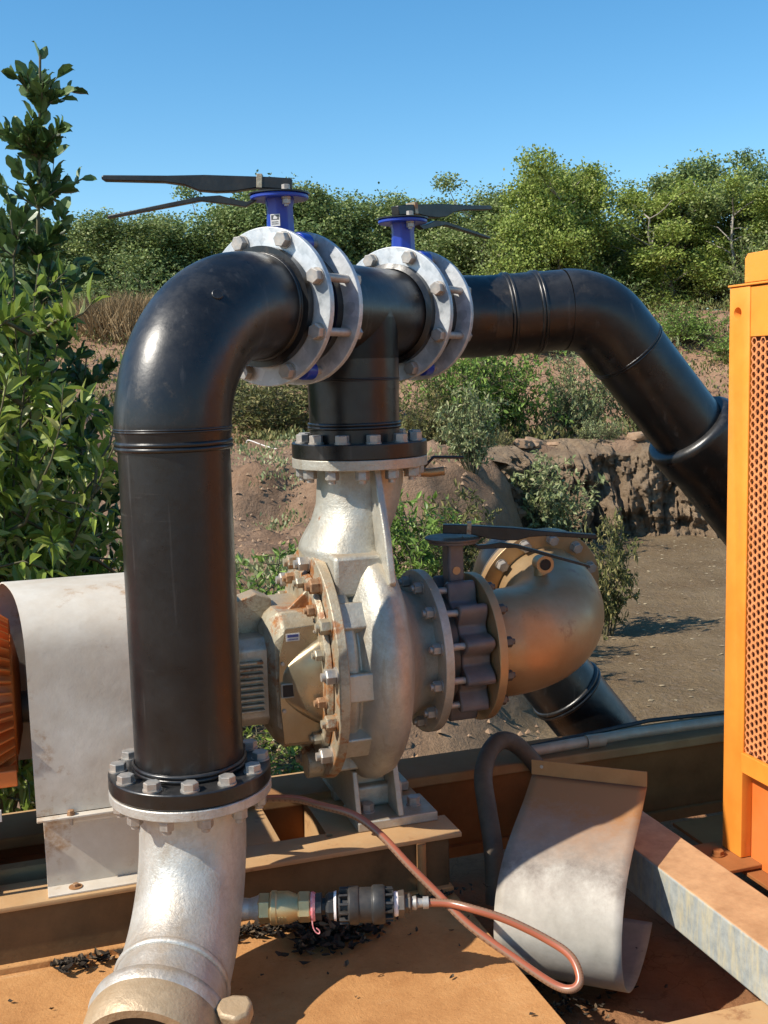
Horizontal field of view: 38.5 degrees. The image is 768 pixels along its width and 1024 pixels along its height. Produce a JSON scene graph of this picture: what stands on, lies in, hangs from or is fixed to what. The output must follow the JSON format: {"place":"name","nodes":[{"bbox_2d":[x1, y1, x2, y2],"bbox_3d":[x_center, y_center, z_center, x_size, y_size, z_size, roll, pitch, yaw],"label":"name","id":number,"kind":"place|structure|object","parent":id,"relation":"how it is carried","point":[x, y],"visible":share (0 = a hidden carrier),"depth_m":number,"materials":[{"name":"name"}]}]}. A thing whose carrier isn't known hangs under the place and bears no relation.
{"place":"outdoors","nodes":[
{"label":"outdoors","id":0,"kind":"place"},
{"bbox_2d":[2,310,729,811],"bbox_3d":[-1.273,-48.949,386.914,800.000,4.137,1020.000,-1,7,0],"label":"ground","id":1,"kind":"structure","parent":0,"point":[662,682],"depth_m":12.73,"materials":[{"name":"brown soil"}]},
{"bbox_2d":[0,204,82,313],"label":"tree","id":2,"kind":"object","parent":1,"relation":"on","point":[19,269],"visible":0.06,"depth_m":31.47,"materials":[{"name":"green plant"}]},
{"bbox_2d":[0,41,120,573],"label":"dark leaved tree","id":3,"kind":"object","parent":1,"relation":"on","point":[36,142],"visible":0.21,"depth_m":5.13,"materials":[{"name":"green plant"}]},
{"bbox_2d":[0,253,123,813],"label":"glossy bush","id":4,"kind":"object","parent":1,"relation":"on","point":[25,498],"visible":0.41,"depth_m":4.17,"materials":[{"name":"green plant"}]},
{"bbox_2d":[0,461,123,810],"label":"glossy bush","id":5,"kind":"object","parent":1,"relation":"on","point":[109,534],"visible":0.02,"depth_m":4.98,"materials":[{"name":"green plant"}]},
{"bbox_2d":[15,208,122,305],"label":"tree","id":6,"kind":"object","parent":1,"relation":"on","point":[63,253],"visible":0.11,"depth_m":31.96,"materials":[{"name":"green plant"}]},
{"bbox_2d":[31,280,106,322],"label":"shrub","id":7,"kind":"object","parent":1,"relation":"on","point":[79,293],"visible":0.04,"depth_m":29.73,"materials":[{"name":"green plant"}]},
{"bbox_2d":[34,284,159,342],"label":"dry grass","id":8,"kind":"structure","parent":1,"relation":"on","point":[117,316],"depth_m":25.23,"materials":[{"name":"beige plant"}]},
{"bbox_2d":[49,207,193,302],"bbox_3d":[-7.734,-7.221,33.041,4.372,3.930,6.057,0,7,11],"label":"tree","id":9,"kind":"object","parent":1,"relation":"on","point":[121,248],"visible":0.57,"depth_m":31.52,"materials":[{"name":"green plant"}]},
{"bbox_2d":[78,258,168,304],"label":"shrub","id":10,"kind":"object","parent":1,"relation":"on","point":[125,283],"visible":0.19,"depth_m":28.17,"materials":[{"name":"green plant"}]},
{"bbox_2d":[152,264,181,293],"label":"shrub","id":11,"kind":"object","parent":1,"relation":"on","point":[167,276],"depth_m":28.34,"materials":[{"name":"green plant"}]},
{"bbox_2d":[110,220,241,296],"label":"tree","id":12,"kind":"object","parent":1,"relation":"on","point":[170,269],"visible":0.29,"depth_m":32.33,"materials":[{"name":"green plant"}]},
{"bbox_2d":[148,169,270,266],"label":"tree","id":13,"kind":"object","parent":1,"relation":"on","point":[200,225],"visible":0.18,"depth_m":32.62,"materials":[{"name":"green plant"}]},
{"bbox_2d":[232,379,301,417],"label":"shrub","id":14,"kind":"object","parent":1,"relation":"on","point":[248,383],"visible":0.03,"depth_m":21.53,"materials":[{"name":"green plant"}]},
{"bbox_2d":[236,531,302,594],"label":"shrub","id":15,"kind":"object","parent":1,"relation":"on","point":[289,551],"visible":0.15,"depth_m":7.88,"materials":[{"name":"green plant"}]},
{"bbox_2d":[231,379,308,439],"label":"shrub","id":16,"kind":"object","parent":1,"relation":"on","point":[265,416],"visible":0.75,"depth_m":20.00,"materials":[{"name":"green plant"}]},
{"bbox_2d":[243,725,303,775],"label":"shrub","id":17,"kind":"object","parent":1,"relation":"on","point":[293,766],"visible":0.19,"depth_m":6.56,"materials":[{"name":"green plant"}]},
{"bbox_2d":[85,425,467,592],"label":"bank weeds","id":18,"kind":"object","parent":1,"relation":"on","point":[254,569],"visible":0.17,"depth_m":13.18,"materials":[{"name":"green plant"}]},
{"bbox_2d":[206,172,368,252],"bbox_3d":[-2.900,-7.762,33.273,5.326,4.628,4.582,3,8,29],"label":"tree","id":19,"kind":"object","parent":1,"relation":"on","point":[224,235],"visible":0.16,"depth_m":32.01,"materials":[{"name":"green plant"}]},
{"bbox_2d":[227,176,391,264],"bbox_3d":[-2.192,-7.549,33.349,5.387,5.038,5.648,5,10,40],"label":"tree","id":20,"kind":"object","parent":1,"relation":"on","point":[356,258],"visible":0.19,"depth_m":31.63,"materials":[{"name":"green plant"}]},
{"bbox_2d":[74,398,620,757],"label":"clods","id":21,"kind":"object","parent":1,"relation":"on","point":[488,731],"visible":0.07,"depth_m":12.25,"materials":[{"name":"brown soil"}]},
{"bbox_2d":[279,380,417,418],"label":"shrub","id":22,"kind":"object","parent":1,"relation":"on","point":[305,400],"visible":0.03,"depth_m":20.72,"materials":[{"name":"green plant"}]},
{"bbox_2d":[319,182,422,254],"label":"tree","id":23,"kind":"object","parent":1,"relation":"on","point":[353,205],"visible":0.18,"depth_m":32.30,"materials":[{"name":"green plant"}]},
{"bbox_2d":[33,297,729,445],"bbox_3d":[1.263,-3.253,23.554,22.053,3.130,12.841,-1,7,0],"label":"ground cover","id":24,"kind":"object","parent":1,"relation":"on","point":[539,433],"visible":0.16,"depth_m":20.89,"materials":[{"name":"green plant"}]},
{"bbox_2d":[347,193,472,262],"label":"tree","id":25,"kind":"object","parent":1,"relation":"on","point":[418,239],"visible":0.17,"depth_m":32.36,"materials":[{"name":"green plant"}]},
{"bbox_2d":[390,488,482,579],"bbox_3d":[0.316,0.216,8.778,1.216,1.075,1.020,4,9,38],"label":"shrub","id":26,"kind":"object","parent":1,"relation":"on","point":[423,558],"visible":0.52,"depth_m":8.59,"materials":[{"name":"green plant"}]},
{"bbox_2d":[399,369,473,445],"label":"shrub","id":27,"kind":"object","parent":1,"relation":"on","point":[425,427],"visible":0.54,"depth_m":17.77,"materials":[{"name":"green plant"}]},
{"bbox_2d":[382,201,505,274],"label":"tree","id":28,"kind":"object","parent":1,"relation":"on","point":[455,222],"visible":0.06,"depth_m":32.95,"materials":[{"name":"green plant"}]},
{"bbox_2d":[411,478,503,573],"bbox_3d":[0.611,0.175,9.594,0.851,1.024,0.793,-4,8,-18],"label":"shrub","id":29,"kind":"object","parent":1,"relation":"on","point":[472,551],"visible":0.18,"depth_m":9.43,"materials":[{"name":"green plant"}]},
{"bbox_2d":[403,355,529,445],"bbox_3d":[1.470,-2.076,18.358,2.194,2.388,2.494,-7,9,-37],"label":"shrub","id":30,"kind":"object","parent":1,"relation":"on","point":[471,375],"visible":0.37,"depth_m":18.02,"materials":[{"name":"green plant"}]},
{"bbox_2d":[432,381,510,474],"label":"shrub","id":31,"kind":"object","parent":1,"relation":"on","point":[470,452],"visible":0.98,"depth_m":14.11,"materials":[{"name":"green plant"}]},
{"bbox_2d":[414,171,573,275],"bbox_3d":[3.468,-7.692,32.321,4.996,4.514,5.308,5,10,43],"label":"tree","id":32,"kind":"object","parent":1,"relation":"on","point":[462,240],"visible":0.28,"depth_m":31.49,"materials":[{"name":"green plant"}]},
{"bbox_2d":[482,424,522,449],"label":"shrub","id":33,"kind":"object","parent":1,"relation":"on","point":[500,441],"visible":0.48,"depth_m":17.03,"materials":[{"name":"green plant"}]},
{"bbox_2d":[449,351,573,441],"bbox_3d":[2.009,-2.069,18.655,1.838,2.180,2.194,-7,9,-37],"label":"shrub","id":34,"kind":"object","parent":1,"relation":"on","point":[521,417],"visible":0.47,"depth_m":18.42,"materials":[{"name":"green plant"}]},
{"bbox_2d":[482,247,547,274],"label":"shrub","id":35,"kind":"object","parent":1,"relation":"on","point":[515,270],"visible":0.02,"depth_m":29.62,"materials":[{"name":"green plant"}]},
{"bbox_2d":[471,143,622,275],"bbox_3d":[4.434,-7.449,30.741,4.365,5.158,4.163,-2,7,-3],"label":"tree","id":36,"kind":"object","parent":1,"relation":"on","point":[557,193],"visible":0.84,"depth_m":29.90,"materials":[{"name":"green plant"}]},
{"bbox_2d":[489,163,618,270],"bbox_3d":[5.048,-8.038,32.907,3.935,5.022,5.452,0,7,11],"label":"tree","id":37,"kind":"object","parent":1,"relation":"on","point":[571,172],"visible":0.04,"depth_m":31.52,"materials":[{"name":"green plant"}]},
{"bbox_2d":[508,449,607,531],"bbox_3d":[2.481,-0.137,15.699,1.358,1.499,1.567,-3,7,-13],"label":"shrub","id":38,"kind":"object","parent":1,"relation":"on","point":[544,513],"visible":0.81,"depth_m":15.63,"materials":[{"name":"green plant"}]},
{"bbox_2d":[532,351,615,433],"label":"shrub","id":39,"kind":"object","parent":1,"relation":"on","point":[587,405],"visible":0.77,"depth_m":18.90,"materials":[{"name":"green plant"}]},
{"bbox_2d":[461,438,717,542],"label":"mud bank","id":40,"kind":"structure","parent":1,"relation":"on","point":[644,502],"depth_m":16.88,"materials":[{"name":"brown soil"}]},
{"bbox_2d":[513,438,532,447],"bbox_3d":[2.175,-1.075,17.215,0.345,0.123,0.343,6,9,15],"label":"rock","id":41,"kind":"object","parent":40,"relation":"on","point":[521,443],"visible":0.95,"depth_m":17.07,"materials":[{"name":"beige stone"}]},
{"bbox_2d":[525,436,543,447],"bbox_3d":[2.358,-1.095,17.307,0.300,0.108,0.315,16,13,-2],"label":"rock","id":42,"kind":"object","parent":40,"relation":"on","point":[537,443],"visible":0.76,"depth_m":17.21,"materials":[{"name":"beige stone"}]},
{"bbox_2d":[547,442,559,445],"bbox_3d":[2.719,-1.071,17.515,0.236,0.085,0.226,3,3,31],"label":"rock","id":43,"kind":"object","parent":40,"relation":"on","point":[553,443],"visible":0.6,"depth_m":17.42,"materials":[{"name":"beige stone"}]},
{"bbox_2d":[624,431,647,441],"bbox_3d":[4.014,-1.190,17.350,0.429,0.154,0.450,-8,4,-43],"label":"rock","id":44,"kind":"object","parent":40,"relation":"on","point":[637,436],"visible":0.59,"depth_m":17.16,"materials":[{"name":"beige stone"}]},
{"bbox_2d":[568,413,631,441],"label":"shrub","id":45,"kind":"object","parent":1,"relation":"on","point":[613,434],"visible":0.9,"depth_m":17.46,"materials":[{"name":"green plant"}]},
{"bbox_2d":[569,506,643,641],"bbox_3d":[2.094,0.631,10.734,0.862,1.369,0.762,3,8,29],"label":"shrub","id":46,"kind":"object","parent":1,"relation":"on","point":[608,586],"visible":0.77,"depth_m":10.66,"materials":[{"name":"green plant"}]},
{"bbox_2d":[561,215,652,294],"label":"tree","id":47,"kind":"object","parent":1,"relation":"on","point":[607,261],"visible":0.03,"depth_m":34.81,"materials":[{"name":"green plant"}]},
{"bbox_2d":[571,258,652,304],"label":"shrub","id":48,"kind":"object","parent":1,"relation":"on","point":[617,279],"visible":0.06,"depth_m":30.00,"materials":[{"name":"green plant"}]},
{"bbox_2d":[583,227,684,297],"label":"tree","id":49,"kind":"object","parent":1,"relation":"on","point":[621,267],"visible":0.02,"depth_m":36.52,"materials":[{"name":"green plant"}]},
{"bbox_2d":[597,336,692,431],"bbox_3d":[4.712,-2.240,19.414,2.100,2.077,1.951,5,10,40],"label":"shrub","id":50,"kind":"object","parent":1,"relation":"on","point":[623,413],"visible":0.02,"depth_m":19.47,"materials":[{"name":"green plant"}]},
{"bbox_2d":[593,537,724,716],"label":"fallen leaves","id":51,"kind":"object","parent":1,"relation":"on","point":[668,620],"visible":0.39,"depth_m":11.05,"materials":[{"name":"brown plant"}]},
{"bbox_2d":[582,174,746,298],"bbox_3d":[7.926,-7.635,31.602,4.787,4.354,5.007,1,8,17],"label":"tree","id":52,"kind":"object","parent":1,"relation":"on","point":[651,265],"visible":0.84,"depth_m":30.68,"materials":[{"name":"green plant"}]},
{"bbox_2d":[631,275,711,312],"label":"shrub","id":53,"kind":"object","parent":1,"relation":"on","point":[658,298],"visible":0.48,"depth_m":30.51,"materials":[{"name":"green plant"}]},
{"bbox_2d":[606,165,763,310],"bbox_3d":[9.306,-8.034,32.781,4.582,4.628,5.326,4,9,39],"label":"tree","id":54,"kind":"object","parent":1,"relation":"on","point":[710,209],"visible":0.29,"depth_m":31.99,"materials":[{"name":"green plant"}]},
{"bbox_2d":[650,296,729,344],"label":"shrub","id":55,"kind":"object","parent":1,"relation":"on","point":[695,329],"visible":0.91,"depth_m":24.88,"materials":[{"name":"green plant"}]},
{"bbox_2d":[682,317,729,364],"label":"shrub","id":56,"kind":"object","parent":1,"relation":"on","point":[721,345],"visible":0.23,"depth_m":23.89,"materials":[{"name":"green plant"}]},
{"bbox_2d":[693,235,735,310],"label":"tree","id":57,"kind":"object","parent":1,"relation":"on","point":[709,298],"visible":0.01,"depth_m":37.74,"materials":[{"name":"green plant"}]},
{"bbox_2d":[668,147,767,309],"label":"tree","id":58,"kind":"object","parent":1,"relation":"on","point":[759,170],"visible":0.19,"depth_m":32.76,"materials":[{"name":"green plant"}]},
{"bbox_2d":[682,164,767,294],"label":"tree","id":59,"kind":"object","parent":1,"relation":"on","point":[760,197],"visible":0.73,"depth_m":30.25,"materials":[{"name":"green plant"}]},
{"bbox_2d":[692,228,767,309],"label":"shrub","id":60,"kind":"object","parent":1,"relation":"on","point":[738,279],"visible":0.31,"depth_m":29.77,"materials":[{"name":"green plant"}]},
{"bbox_2d":[729,181,767,259],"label":"tree","id":61,"kind":"object","parent":1,"relation":"on","point":[764,238],"visible":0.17,"depth_m":30.50,"materials":[{"name":"green plant"}]},
{"bbox_2d":[0,0,767,308],"label":"sky","id":62,"kind":"structure","parent":0,"point":[351,95],"materials":[{"name":"blue"}]},
{"bbox_2d":[449,811,767,1023],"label":"dirt floor","id":63,"kind":"structure","parent":0,"point":[696,979],"depth_m":3.23,"materials":[{"name":"brown soil"}]},
{"bbox_2d":[0,882,565,1023],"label":"deck plate","id":64,"kind":"object","parent":63,"relation":"on","point":[396,973],"visible":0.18,"depth_m":2.82,"materials":[{"name":"orange metal"}]},
{"bbox_2d":[83,777,271,1023],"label":"steel inlet elbow","id":65,"kind":"object","parent":64,"relation":"on","point":[175,962],"visible":0.73,"depth_m":2.61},
{"bbox_2d":[108,246,312,810],"bbox_3d":[-0.458,-0.003,2.779,0.405,1.353,0.590,3,9,32],"label":"black riser pipe","id":66,"kind":"object","parent":65,"relation":"on","point":[206,331],"visible":1,"depth_m":2.62,"materials":[{"name":"plastic"}]},
{"bbox_2d":[248,884,428,933],"bbox_3d":[-0.119,1.000,2.783,0.464,0.105,0.096,-2,7,-1],"label":"coupling","id":67,"kind":"object","parent":65,"relation":"attached to","point":[377,904],"visible":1,"depth_m":2.75,"materials":[{"name":"silver metal"}]},
{"bbox_2d":[266,794,583,993],"bbox_3d":[-0.052,0.956,2.888,1.190,0.351,0.084,2,8,26],"label":"orange hose","id":68,"kind":"object","parent":67,"relation":"attached to","point":[451,906],"visible":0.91,"depth_m":2.74,"materials":[{"name":"orange rubber"}]},
{"bbox_2d":[0,772,461,964],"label":"pump base frame","id":69,"kind":"object","parent":64,"relation":"on","point":[330,852],"visible":0.48,"depth_m":3.15,"materials":[{"name":"metal"}]},
{"bbox_2d":[0,615,29,821],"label":"electric motor","id":70,"kind":"object","parent":69,"relation":"on","point":[14,710],"visible":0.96,"depth_m":2.97,"materials":[{"name":"orange paint"}]},
{"bbox_2d":[0,572,138,897],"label":"shaft guard","id":71,"kind":"object","parent":69,"relation":"on","point":[69,636],"visible":0.56,"depth_m":2.97,"materials":[{"name":"metal"}]},
{"bbox_2d":[237,454,463,832],"bbox_3d":[-0.133,0.387,3.402,0.723,1.115,0.786,3,9,34],"label":"centrifugal pump","id":72,"kind":"object","parent":69,"relation":"on","point":[347,663],"visible":0.95,"depth_m":3.21,"materials":[{"name":"silver metal"}]},
{"bbox_2d":[281,683,293,698],"bbox_3d":[-0.276,0.516,3.178,0.042,0.042,0.014,-4,8,-18],"label":"window frame","id":73,"kind":"structure","parent":72,"relation":"in","point":[282,684],"depth_m":3.17,"materials":[{"name":"silver metal"}]},
{"bbox_2d":[283,685,293,696],"bbox_3d":[-0.276,0.516,3.178,0.034,0.034,0.014,-4,8,-18],"label":"window","id":74,"kind":"structure","parent":72,"relation":"in","point":[288,689],"depth_m":3.17,"materials":[{"name":"black"}]},
{"bbox_2d":[292,263,434,460],"bbox_3d":[-0.098,-0.463,3.313,0.414,0.591,0.498,3,9,32],"label":"black tee","id":75,"kind":"object","parent":72,"relation":"on","point":[353,400],"visible":0.71,"depth_m":3.23,"materials":[{"name":"plastic"}]},
{"bbox_2d":[101,173,362,385],"bbox_3d":[-0.390,-0.637,3.051,0.682,0.575,0.314,1,8,16],"label":"butterfly valve","id":76,"kind":"object","parent":75,"relation":"attached to","point":[335,332],"visible":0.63,"depth_m":2.96,"materials":[{"name":"metal"}]},
{"bbox_2d":[357,202,491,380],"bbox_3d":[0.162,-0.749,3.716,0.423,0.600,0.570,3,9,32],"label":"butterfly valve","id":77,"kind":"object","parent":75,"relation":"attached to","point":[441,352],"visible":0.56,"depth_m":3.51,"materials":[{"name":"metal"}]},
{"bbox_2d":[459,268,728,545],"bbox_3d":[0.908,-0.201,4.016,1.892,1.344,0.362,-4,8,-18],"label":"black delivery pipe","id":78,"kind":"object","parent":77,"relation":"attached to","point":[608,330],"visible":0.73,"depth_m":3.82,"materials":[{"name":"black plastic"}]},
{"bbox_2d":[425,521,596,720],"bbox_3d":[0.377,0.335,3.586,0.530,0.631,0.451,-4,8,-18],"label":"suction valve","id":79,"kind":"object","parent":72,"relation":"attached to","point":[474,644],"visible":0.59,"depth_m":3.44,"materials":[{"name":"metal"}]},
{"bbox_2d":[464,528,603,719],"bbox_3d":[0.561,0.362,3.744,0.652,0.558,0.652,-4,8,-18],"label":"suction elbow","id":80,"kind":"object","parent":79,"relation":"attached to","point":[545,621],"visible":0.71,"depth_m":3.54,"materials":[{"name":"metal"}]},
{"bbox_2d":[473,539,638,736],"bbox_3d":[1.011,0.967,4.514,1.535,1.965,0.586,-4,8,-19],"label":"suction pipe","id":81,"kind":"object","parent":80,"relation":"attached to","point":[584,698],"visible":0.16,"depth_m":4.41,"materials":[{"name":"plastic"}]},
{"bbox_2d":[8,883,667,1023],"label":"leaf litter","id":82,"kind":"object","parent":63,"relation":"on","point":[333,935],"visible":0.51,"depth_m":3.01,"materials":[{"name":"black plant"}]},
{"bbox_2d":[0,714,723,859],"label":"beam","id":83,"kind":"structure","parent":63,"relation":"on","point":[684,770],"depth_m":3.81,"materials":[{"name":"metal"}]},
{"bbox_2d":[474,731,543,905],"bbox_3d":[0.393,0.960,3.611,0.179,0.411,0.619,2,8,24],"label":"thick hose","id":84,"kind":"object","parent":83,"relation":"attached to","point":[519,747],"visible":0.81,"depth_m":3.46,"materials":[{"name":"rubber"}]},
{"bbox_2d":[531,710,723,754],"bbox_3d":[1.145,0.778,4.052,1.451,0.062,0.077,-4,8,-18],"label":"conduit","id":85,"kind":"object","parent":83,"relation":"on","point":[598,738],"visible":0.88,"depth_m":3.96,"materials":[{"name":"grey metal"}]},
{"bbox_2d":[494,759,651,992],"bbox_3d":[0.569,1.073,3.225,0.350,0.576,0.583,1,8,22],"label":"loose guard sheet","id":86,"kind":"object","parent":63,"relation":"on","point":[565,868],"visible":0.88,"depth_m":3.05,"materials":[{"name":"metal"}]},
{"bbox_2d":[664,1000,767,1023],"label":"deck plate","id":87,"kind":"object","parent":63,"relation":"on","point":[756,1012],"depth_m":2.63,"materials":[{"name":"metal"}]},
{"bbox_2d":[552,776,767,1004],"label":"galvanised beam","id":88,"kind":"structure","parent":87,"relation":"on","point":[715,911],"depth_m":2.97,"materials":[{"name":"silver metal"}]},
{"bbox_2d":[673,814,767,889],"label":"engine floor","id":89,"kind":"structure","parent":87,"relation":"on","point":[703,830],"depth_m":3.60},
{"bbox_2d":[693,250,767,873],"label":"radiator guard","id":90,"kind":"object","parent":89,"relation":"on","point":[742,846],"visible":1,"depth_m":3.24,"materials":[{"name":"orange paint"}]}
]}

